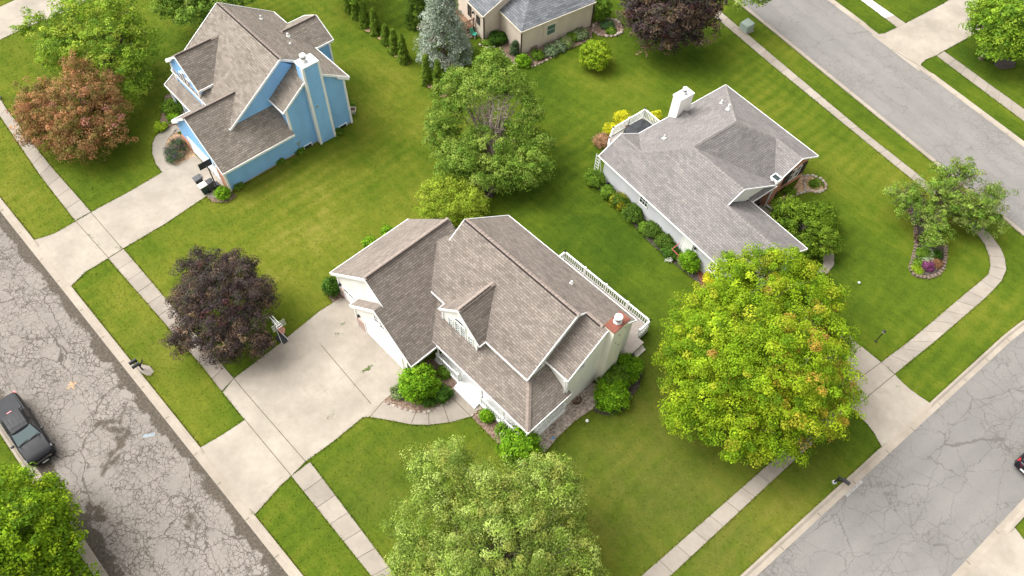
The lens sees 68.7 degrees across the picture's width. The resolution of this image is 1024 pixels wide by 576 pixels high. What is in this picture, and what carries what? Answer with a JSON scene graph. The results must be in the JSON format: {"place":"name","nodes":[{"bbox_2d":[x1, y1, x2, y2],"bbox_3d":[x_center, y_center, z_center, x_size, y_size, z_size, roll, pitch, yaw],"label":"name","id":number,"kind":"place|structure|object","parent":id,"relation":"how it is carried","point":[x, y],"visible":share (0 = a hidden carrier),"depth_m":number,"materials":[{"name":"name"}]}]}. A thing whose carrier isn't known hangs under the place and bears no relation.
{"place":"outdoors","nodes":[
{"label":"outdoors","id":0,"kind":"place"},
{"bbox_2d":[0,0,84,38],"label":"driveway","id":1,"kind":"structure","parent":0,"point":[10,13],"depth_m":74.54,"materials":[{"name":"concrete"}]},
{"bbox_2d":[0,99,90,220],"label":"sidewalk","id":2,"kind":"structure","parent":0,"point":[69,199],"depth_m":62.65,"materials":[{"name":"concrete"}]},
{"bbox_2d":[35,155,229,285],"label":"driveway","id":3,"kind":"structure","parent":0,"point":[74,251],"depth_m":60.34,"materials":[{"name":"concrete"}]},
{"bbox_2d":[198,158,219,187],"bbox_3d":[-24.922,-9.435,61.717,1.100,2.600,1.194,-37,65,-23],"label":"basketball hoop","id":4,"kind":"object","parent":3,"relation":"on","point":[204,164],"visible":0.88,"depth_m":61.02,"materials":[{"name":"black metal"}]},
{"bbox_2d":[0,212,287,575],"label":"street","id":5,"kind":"structure","parent":0,"point":[159,503],"depth_m":49.68,"materials":[{"name":"grey asphalt"}]},
{"bbox_2d":[0,391,55,466],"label":"pickup truck","id":6,"kind":"object","parent":5,"relation":"on","point":[31,440],"visible":0.98,"depth_m":48.82,"materials":[{"name":"black paint"}]},
{"bbox_2d":[109,249,233,390],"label":"sidewalk","id":7,"kind":"structure","parent":0,"point":[125,264],"depth_m":56.29,"materials":[{"name":"concrete"}]},
{"bbox_2d":[201,298,402,513],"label":"driveway","id":8,"kind":"structure","parent":0,"point":[286,399],"depth_m":52.15,"materials":[{"name":"concrete"}]},
{"bbox_2d":[270,316,288,343],"bbox_3d":[-16.518,3.074,53.366,1.040,2.980,1.535,-38,65,-24],"label":"basketball hoop","id":9,"kind":"object","parent":8,"relation":"on","point":[281,337],"visible":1,"depth_m":54.43,"materials":[{"name":"black plastic"}]},
{"bbox_2d":[292,462,393,575],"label":"sidewalk","id":10,"kind":"structure","parent":0,"point":[321,495],"depth_m":47.55,"materials":[{"name":"concrete"}]},
{"bbox_2d":[0,0,1023,575],"bbox_3d":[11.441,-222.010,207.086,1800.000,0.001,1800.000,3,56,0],"label":"lawn","id":11,"kind":"structure","parent":0,"point":[722,474],"depth_m":60.32,"materials":[{"name":"green plant"}]},
{"bbox_2d":[0,462,102,575],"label":"maple tree","id":12,"kind":"object","parent":11,"relation":"on","point":[39,511],"visible":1,"depth_m":42.41,"materials":[{"name":"green plant"}]},
{"bbox_2d":[0,424,108,575],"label":"kerb","id":13,"kind":"structure","parent":11,"relation":"on","point":[89,556],"depth_m":46.29,"materials":[{"name":"concrete"}]},
{"bbox_2d":[5,49,138,164],"bbox_3d":[-36.776,-15.157,63.056,11.036,6.068,9.670,22,58,12],"label":"crabapple tree","id":14,"kind":"object","parent":11,"relation":"on","point":[45,113],"visible":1,"depth_m":61.99,"materials":[{"name":"brown plant"}]},
{"bbox_2d":[10,0,166,107],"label":"honeylocust tree","id":15,"kind":"object","parent":11,"relation":"on","point":[102,50],"visible":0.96,"depth_m":65.86,"materials":[{"name":"green plant"}]},
{"bbox_2d":[0,198,302,575],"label":"kerb","id":16,"kind":"structure","parent":11,"relation":"on","point":[273,547],"depth_m":51.57,"materials":[{"name":"concrete"}]},
{"bbox_2d":[152,125,179,171],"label":"walkway","id":17,"kind":"structure","parent":11,"relation":"on","point":[160,141],"depth_m":64.86,"materials":[{"name":"concrete"}]},
{"bbox_2d":[160,94,182,128],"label":"planting bed","id":18,"kind":"object","parent":11,"relation":"on","point":[163,116],"visible":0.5,"depth_m":66.94,"materials":[{"name":"brown wood"}]},
{"bbox_2d":[159,98,183,114],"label":"shrub","id":19,"kind":"object","parent":18,"relation":"on","point":[165,106],"visible":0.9,"depth_m":66.84,"materials":[{"name":"green plant"}]},
{"bbox_2d":[166,133,194,164],"bbox_3d":[-29.076,-12.128,64.932,2.039,0.018,3.786,-30,62,-20],"label":"planting bed","id":20,"kind":"object","parent":11,"relation":"on","point":[189,154],"visible":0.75,"depth_m":64.68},
{"bbox_2d":[162,136,189,164],"bbox_3d":[-28.849,-11.954,64.191,2.318,1.112,3.204,3,56,0],"label":"shrub","id":21,"kind":"object","parent":20,"relation":"on","point":[176,143],"visible":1,"depth_m":63.99,"materials":[{"name":"green plant"}]},
{"bbox_2d":[148,0,255,29],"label":"broadleaf tree","id":22,"kind":"object","parent":11,"relation":"on","point":[184,10],"visible":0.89,"depth_m":69.72,"materials":[{"name":"green plant"}]},
{"bbox_2d":[158,244,280,368],"bbox_3d":[-20.664,1.010,52.758,8.757,6.090,9.388,3,56,0],"label":"purple maple","id":23,"kind":"object","parent":11,"relation":"on","point":[230,326],"visible":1,"depth_m":51.70,"materials":[{"name":"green plant"}]},
{"bbox_2d":[208,192,236,201],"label":"planting bed","id":24,"kind":"object","parent":11,"relation":"on","point":[232,196],"visible":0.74,"depth_m":61.90,"materials":[{"name":"brown soil"}]},
{"bbox_2d":[212,185,231,200],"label":"shrub","id":25,"kind":"object","parent":24,"relation":"on","point":[222,192],"visible":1,"depth_m":61.48,"materials":[{"name":"green plant"}]},
{"bbox_2d":[164,2,352,191],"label":"blue house","id":26,"kind":"structure","parent":11,"relation":"on","point":[254,92],"depth_m":61.80,"materials":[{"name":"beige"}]},
{"bbox_2d":[187,136,222,182],"bbox_3d":[-25.787,-10.748,62.959,0.091,1.950,4.750,-37,65,-23],"label":"garage door","id":27,"kind":"structure","parent":26,"relation":"in","point":[196,150],"depth_m":62.92,"materials":[{"name":"white paint"}]},
{"bbox_2d":[327,291,344,302],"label":"planting bed","id":28,"kind":"object","parent":11,"relation":"on","point":[338,296],"visible":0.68,"depth_m":56.86,"materials":[{"name":"brown soil"}]},
{"bbox_2d":[320,276,340,298],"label":"shrub","id":29,"kind":"object","parent":28,"relation":"on","point":[330,286],"visible":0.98,"depth_m":56.02,"materials":[{"name":"green plant"}]},
{"bbox_2d":[359,2,370,29],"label":"thuja","id":30,"kind":"object","parent":11,"relation":"on","point":[364,19],"visible":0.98,"depth_m":73.82,"materials":[{"name":"green plant"}]},
{"bbox_2d":[369,7,381,36],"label":"thuja","id":31,"kind":"object","parent":11,"relation":"on","point":[375,26],"visible":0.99,"depth_m":73.09,"materials":[{"name":"green plant"}]},
{"bbox_2d":[380,23,389,46],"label":"thuja","id":32,"kind":"object","parent":11,"relation":"on","point":[385,34],"visible":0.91,"depth_m":72.43,"materials":[{"name":"green plant"}]},
{"bbox_2d":[388,28,398,55],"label":"thuja","id":33,"kind":"object","parent":11,"relation":"on","point":[393,48],"visible":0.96,"depth_m":71.69,"materials":[{"name":"green plant"}]},
{"bbox_2d":[396,34,411,65],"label":"thuja","id":34,"kind":"object","parent":11,"relation":"on","point":[403,55],"visible":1,"depth_m":70.96,"materials":[{"name":"green plant"}]},
{"bbox_2d":[404,0,428,31],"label":"thuja","id":35,"kind":"object","parent":11,"relation":"on","point":[409,18],"visible":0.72,"depth_m":73.95,"materials":[{"name":"green plant"}]},
{"bbox_2d":[385,358,456,410],"bbox_3d":[-6.293,7.000,52.892,5.430,0.018,3.831,-30,62,-20],"label":"planting bed","id":36,"kind":"object","parent":11,"relation":"on","point":[450,382],"visible":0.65,"depth_m":52.26,"materials":[{"name":"brown wood"}]},
{"bbox_2d":[390,383,403,399],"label":"shrub","id":37,"kind":"object","parent":36,"relation":"on","point":[396,394],"visible":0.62,"depth_m":52.25,"materials":[{"name":"green plant"}]},
{"bbox_2d":[396,361,441,404],"bbox_3d":[-6.469,6.457,51.745,3.081,2.559,3.083,-31,62,-20],"label":"shrub","id":38,"kind":"object","parent":36,"relation":"on","point":[412,388],"visible":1,"depth_m":51.12,"materials":[{"name":"green plant"}]},
{"bbox_2d":[420,393,436,408],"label":"shrub","id":39,"kind":"object","parent":36,"relation":"on","point":[429,402],"visible":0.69,"depth_m":51.69,"materials":[{"name":"green plant"}]},
{"bbox_2d":[435,365,450,380],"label":"shrub","id":40,"kind":"object","parent":36,"relation":"on","point":[443,371],"visible":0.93,"depth_m":53.12,"materials":[{"name":"green plant"}]},
{"bbox_2d":[431,383,455,405],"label":"shrub","id":41,"kind":"object","parent":36,"relation":"on","point":[441,397],"visible":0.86,"depth_m":51.83,"materials":[{"name":"green plant"}]},
{"bbox_2d":[363,390,480,424],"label":"walkway","id":42,"kind":"structure","parent":11,"relation":"on","point":[458,406],"depth_m":51.74,"materials":[{"name":"concrete"}]},
{"bbox_2d":[420,53,432,86],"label":"thuja","id":43,"kind":"object","parent":11,"relation":"on","point":[426,72],"visible":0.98,"depth_m":69.12,"materials":[{"name":"green plant"}]},
{"bbox_2d":[432,58,444,93],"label":"thuja","id":44,"kind":"object","parent":11,"relation":"on","point":[437,75],"visible":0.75,"depth_m":68.20,"materials":[{"name":"green plant"}]},
{"bbox_2d":[412,171,490,225],"bbox_3d":[-4.752,-7.294,60.434,6.431,3.539,5.700,3,56,0],"label":"shrub","id":45,"kind":"object","parent":11,"relation":"on","point":[455,212],"visible":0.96,"depth_m":59.42,"materials":[{"name":"green plant"}]},
{"bbox_2d":[472,408,500,442],"bbox_3d":[-0.788,9.509,51.400,3.884,0.018,2.008,40,64,22],"label":"planting bed","id":46,"kind":"object","parent":11,"relation":"on","point":[489,428],"visible":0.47,"depth_m":51.40,"materials":[{"name":"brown wood"}]},
{"bbox_2d":[478,408,495,423],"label":"shrub","id":47,"kind":"object","parent":46,"relation":"on","point":[486,415],"visible":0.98,"depth_m":51.14,"materials":[{"name":"green plant"}]},
{"bbox_2d":[421,45,558,195],"bbox_3d":[-2.149,-13.430,61.649,12.248,8.467,11.742,3,56,0],"label":"dying tree","id":48,"kind":"object","parent":11,"relation":"on","point":[473,152],"visible":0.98,"depth_m":60.83,"materials":[{"name":"green plant"}]},
{"bbox_2d":[329,215,650,436],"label":"white house","id":49,"kind":"structure","parent":11,"relation":"on","point":[515,323],"depth_m":50.75,"materials":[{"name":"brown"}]},
{"bbox_2d":[363,319,403,368],"bbox_3d":[-9.165,4.075,53.623,0.091,1.900,4.300,-38,65,-24],"label":"garage door","id":50,"kind":"structure","parent":49,"relation":"in","point":[369,330],"depth_m":53.51,"materials":[{"name":"white paint"}]},
{"bbox_2d":[379,434,611,575],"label":"linden tree","id":51,"kind":"object","parent":11,"relation":"on","point":[534,537],"visible":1,"depth_m":41.59,"materials":[{"name":"green plant"}]},
{"bbox_2d":[494,425,546,468],"bbox_3d":[0.478,10.455,49.628,3.093,2.021,3.196,-36,64,-23],"label":"shrub","id":52,"kind":"object","parent":11,"relation":"on","point":[519,445],"visible":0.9,"depth_m":49.05,"materials":[{"name":"green plant"}]},
{"bbox_2d":[449,0,595,53],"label":"beige house","id":53,"kind":"structure","parent":11,"relation":"on","point":[528,25],"depth_m":72.42,"materials":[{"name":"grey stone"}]},
{"bbox_2d":[481,27,591,65],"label":"planting bed","id":54,"kind":"object","parent":11,"relation":"on","point":[506,46],"visible":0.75,"depth_m":73.69,"materials":[{"name":"brown wood"}]},
{"bbox_2d":[488,29,508,45],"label":"shrub","id":55,"kind":"object","parent":54,"relation":"on","point":[494,36],"visible":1,"depth_m":73.28,"materials":[{"name":"green plant"}]},
{"bbox_2d":[514,52,531,68],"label":"shrub","id":56,"kind":"object","parent":54,"relation":"on","point":[520,58],"visible":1,"depth_m":71.82,"materials":[{"name":"green plant"}]},
{"bbox_2d":[530,48,544,60],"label":"shrub","id":57,"kind":"object","parent":54,"relation":"on","point":[539,54],"visible":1,"depth_m":72.53,"materials":[{"name":"green plant"}]},
{"bbox_2d":[543,43,557,57],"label":"shrub","id":58,"kind":"object","parent":54,"relation":"on","point":[549,50],"visible":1,"depth_m":72.83,"materials":[{"name":"green plant"}]},
{"bbox_2d":[572,27,589,40],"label":"shrub","id":59,"kind":"object","parent":54,"relation":"on","point":[584,33],"visible":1,"depth_m":74.40,"materials":[{"name":"green plant"}]},
{"bbox_2d":[538,382,596,451],"bbox_3d":[3.794,8.912,51.953,7.138,0.028,1.686,-37,65,-24],"label":"gravel bed","id":60,"kind":"object","parent":11,"relation":"on","point":[572,413],"visible":0.52,"depth_m":51.96,"materials":[{"name":"grey gravel"}]},
{"bbox_2d":[578,37,611,70],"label":"shrub","id":61,"kind":"object","parent":11,"relation":"on","point":[591,52],"visible":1,"depth_m":70.63,"materials":[{"name":"green plant"}]},
{"bbox_2d":[592,131,609,149],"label":"shrub","id":62,"kind":"object","parent":11,"relation":"on","point":[598,142],"visible":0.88,"depth_m":66.14,"materials":[{"name":"orange plant"}]},
{"bbox_2d":[591,19,622,36],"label":"planting bed","id":63,"kind":"object","parent":11,"relation":"on","point":[597,29],"visible":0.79,"depth_m":75.65,"materials":[{"name":"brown wood"}]},
{"bbox_2d":[593,0,613,21],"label":"shrub","id":64,"kind":"object","parent":63,"relation":"on","point":[603,8],"visible":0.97,"depth_m":74.91,"materials":[{"name":"green plant"}]},
{"bbox_2d":[593,366,643,415],"bbox_3d":[7.715,7.220,53.228,5.183,0.018,2.627,-32,63,-21],"label":"planting bed","id":65,"kind":"object","parent":11,"relation":"on","point":[633,388],"visible":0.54,"depth_m":53.16,"materials":[{"name":"brown soil"}]},
{"bbox_2d":[592,374,632,414],"bbox_3d":[6.969,7.270,52.042,2.794,1.932,2.903,3,56,0],"label":"shrub","id":66,"kind":"object","parent":65,"relation":"on","point":[619,393],"visible":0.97,"depth_m":51.50,"materials":[{"name":"green plant"}]},
{"bbox_2d":[597,364,630,388],"bbox_3d":[7.177,6.320,52.578,2.463,2.104,2.290,-36,64,-23],"label":"shrub","id":67,"kind":"object","parent":65,"relation":"on","point":[616,370],"visible":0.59,"depth_m":52.05,"materials":[{"name":"green plant"}]},
{"bbox_2d":[616,351,644,384],"bbox_3d":[8.230,5.561,53.212,2.373,1.962,2.575,3,56,0],"label":"shrub","id":68,"kind":"object","parent":65,"relation":"on","point":[633,367],"visible":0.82,"depth_m":52.73,"materials":[{"name":"green plant"}]},
{"bbox_2d":[612,110,631,126],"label":"shrub","id":69,"kind":"object","parent":11,"relation":"on","point":[620,116],"visible":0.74,"depth_m":67.67,"materials":[{"name":"yellow plant"}]},
{"bbox_2d":[596,183,701,284],"bbox_3d":[11.606,-4.515,61.233,1.989,0.018,16.084,-32,63,-21],"label":"planting bed","id":70,"kind":"object","parent":11,"relation":"on","point":[694,276],"visible":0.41,"depth_m":60.29,"materials":[{"name":"brown soil"}]},
{"bbox_2d":[584,168,607,188],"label":"shrub","id":71,"kind":"object","parent":70,"relation":"on","point":[594,178],"visible":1,"depth_m":63.32,"materials":[{"name":"green plant"}]},
{"bbox_2d":[600,184,614,199],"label":"shrub","id":72,"kind":"object","parent":70,"relation":"on","point":[607,190],"visible":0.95,"depth_m":62.69,"materials":[{"name":"green plant"}]},
{"bbox_2d":[607,190,630,209],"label":"shrub","id":73,"kind":"object","parent":70,"relation":"on","point":[618,200],"visible":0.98,"depth_m":62.16,"materials":[{"name":"green plant"}]},
{"bbox_2d":[621,202,643,223],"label":"shrub","id":74,"kind":"object","parent":70,"relation":"on","point":[630,211],"visible":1,"depth_m":61.39,"materials":[{"name":"green plant"}]},
{"bbox_2d":[642,219,661,238],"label":"shrub","id":75,"kind":"object","parent":70,"relation":"on","point":[652,229],"visible":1,"depth_m":60.53,"materials":[{"name":"green plant"}]},
{"bbox_2d":[653,230,675,250],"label":"shrub","id":76,"kind":"object","parent":70,"relation":"on","point":[663,240],"visible":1,"depth_m":59.91,"materials":[{"name":"green plant"}]},
{"bbox_2d":[660,246,680,260],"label":"shrub","id":77,"kind":"object","parent":70,"relation":"on","point":[672,254],"visible":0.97,"depth_m":59.52,"materials":[{"name":"green plant"}]},
{"bbox_2d":[677,249,701,274],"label":"shrub","id":78,"kind":"object","parent":70,"relation":"on","point":[692,263],"visible":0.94,"depth_m":58.42,"materials":[{"name":"green plant"}]},
{"bbox_2d":[612,0,727,56],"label":"purple maple","id":79,"kind":"object","parent":11,"relation":"on","point":[683,21],"visible":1,"depth_m":69.59,"materials":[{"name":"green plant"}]},
{"bbox_2d":[598,85,818,292],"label":"grey house","id":80,"kind":"structure","parent":11,"relation":"on","point":[704,176],"depth_m":60.28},
{"bbox_2d":[623,119,651,132],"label":"covered table","id":81,"kind":"object","parent":80,"relation":"on","point":[640,125],"visible":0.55,"depth_m":66.16,"materials":[{"name":"grey fabric"}]},
{"bbox_2d":[679,236,693,253],"bbox_3d":[13.755,-3.278,59.045,0.101,2.000,1.100,-31,63,-21],"label":"side door","id":82,"kind":"structure","parent":80,"relation":"in","point":[685,244],"depth_m":58.93,"materials":[{"name":"white paint"}]},
{"bbox_2d":[737,18,754,34],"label":"utility box","id":83,"kind":"object","parent":11,"relation":"on","point":[746,27],"visible":1,"depth_m":75.60,"materials":[{"name":"metal"}]},
{"bbox_2d":[724,0,772,10],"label":"street tree","id":84,"kind":"object","parent":11,"relation":"on","point":[757,2],"visible":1,"depth_m":71.64,"materials":[{"name":"green plant"}]},
{"bbox_2d":[651,233,868,468],"bbox_3d":[16.671,3.756,49.591,14.438,10.432,16.425,3,56,0],"label":"maple tree","id":85,"kind":"object","parent":11,"relation":"on","point":[804,372],"visible":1,"depth_m":46.99,"materials":[{"name":"green plant"}]},
{"bbox_2d":[770,175,823,208],"bbox_3d":[23.971,-8.378,64.250,5.783,0.018,2.144,-22,60,-16],"label":"planting bed","id":86,"kind":"object","parent":11,"relation":"on","point":[799,185],"visible":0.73,"depth_m":64.53,"materials":[{"name":"brown soil"}]},
{"bbox_2d":[771,206,833,279],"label":"walkway","id":87,"kind":"structure","parent":11,"relation":"on","point":[828,261],"depth_m":60.13,"materials":[{"name":"concrete"}]},
{"bbox_2d":[769,193,844,259],"bbox_3d":[23.957,-5.041,60.096,6.184,3.203,6.040,3,56,0],"label":"garden bush","id":88,"kind":"object","parent":11,"relation":"on","point":[821,222],"visible":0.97,"depth_m":59.48,"materials":[{"name":"green plant"}]},
{"bbox_2d":[734,0,1023,235],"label":"kerb","id":89,"kind":"structure","parent":11,"relation":"on","point":[890,125],"depth_m":70.88,"materials":[{"name":"concrete"}]},
{"bbox_2d":[740,320,1023,575],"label":"kerb","id":90,"kind":"structure","parent":11,"relation":"on","point":[799,528],"depth_m":50.94,"materials":[{"name":"concrete"}]},
{"bbox_2d":[828,0,1023,146],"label":"kerb","id":91,"kind":"structure","parent":11,"relation":"on","point":[997,124],"depth_m":72.16,"materials":[{"name":"concrete"}]},
{"bbox_2d":[909,198,943,275],"bbox_3d":[34.143,-4.308,61.854,3.034,0.048,8.831,11,57,5],"label":"planting bed","id":92,"kind":"object","parent":11,"relation":"on","point":[920,230],"visible":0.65,"depth_m":61.33,"materials":[{"name":"brown soil"}]},
{"bbox_2d":[882,156,1019,250],"bbox_3d":[35.774,-6.886,60.514,9.877,5.241,7.875,-20,59,-15],"label":"ash tree","id":93,"kind":"object","parent":92,"relation":"on","point":[945,200],"visible":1,"depth_m":60.30,"materials":[{"name":"green plant"}]},
{"bbox_2d":[952,499,1023,575],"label":"kerb","id":94,"kind":"structure","parent":11,"relation":"on","point":[991,541],"depth_m":47.96,"materials":[{"name":"concrete"}]},
{"bbox_2d":[958,0,1023,62],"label":"maple tree","id":95,"kind":"object","parent":11,"relation":"on","point":[1003,34],"visible":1,"depth_m":70.62,"materials":[{"name":"green plant"}]},
{"bbox_2d":[993,57,1015,69],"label":"planting bed","id":96,"kind":"object","parent":11,"relation":"on","point":[1005,64],"visible":0.79,"depth_m":74.41,"materials":[{"name":"brown soil"}]},
{"bbox_2d":[642,411,843,575],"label":"sidewalk","id":97,"kind":"structure","parent":0,"point":[679,554],"depth_m":48.17,"materials":[{"name":"concrete"}]},
{"bbox_2d":[737,289,928,445],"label":"driveway","id":98,"kind":"structure","parent":0,"point":[890,409],"depth_m":53.40,"materials":[{"name":"concrete"}]},
{"bbox_2d":[715,8,1005,373],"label":"sidewalk","id":99,"kind":"structure","parent":0,"point":[931,332],"depth_m":60.16,"materials":[{"name":"concrete"}]},
{"bbox_2d":[861,0,904,26],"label":"sidewalk","id":100,"kind":"structure","parent":0,"point":[894,20],"depth_m":78.39,"materials":[{"name":"concrete"}]},
{"bbox_2d":[743,0,1023,230],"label":"street","id":101,"kind":"structure","parent":0,"point":[934,119],"depth_m":71.51,"materials":[{"name":"grey asphalt"}]},
{"bbox_2d":[757,331,1023,575],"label":"street","id":102,"kind":"structure","parent":0,"point":[939,491],"depth_m":49.52,"materials":[{"name":"grey asphalt"}]},
{"bbox_2d":[1014,453,1023,473],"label":"parked car","id":103,"kind":"object","parent":102,"relation":"on","point":[1019,464],"visible":1,"depth_m":50.16,"materials":[{"name":"black paint"}]},
{"bbox_2d":[872,0,1018,70],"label":"driveway","id":104,"kind":"structure","parent":0,"point":[922,38],"depth_m":76.70,"materials":[{"name":"concrete"}]},
{"bbox_2d":[937,52,1023,120],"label":"sidewalk","id":105,"kind":"structure","parent":0,"point":[1017,110],"depth_m":72.48,"materials":[{"name":"concrete"}]},
{"bbox_2d":[970,527,1023,575],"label":"driveway","id":106,"kind":"structure","parent":0,"point":[1005,557],"depth_m":47.33,"materials":[{"name":"concrete"}]},
{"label":"planting bed","id":107,"kind":"structure","parent":0,"visible":0},
{"bbox_2d":[350,1,359,20],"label":"thuja","id":108,"kind":"object","parent":107,"relation":"on","point":[355,11],"visible":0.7,"depth_m":74.65,"materials":[{"name":"green plant"}]},
{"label":"planting bed","id":109,"kind":"structure","parent":0,"visible":0},
{"bbox_2d":[412,0,473,71],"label":"blue spruce","id":110,"kind":"object","parent":109,"relation":"on","point":[433,26],"visible":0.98,"depth_m":69.04,"materials":[{"name":"grey plant"}]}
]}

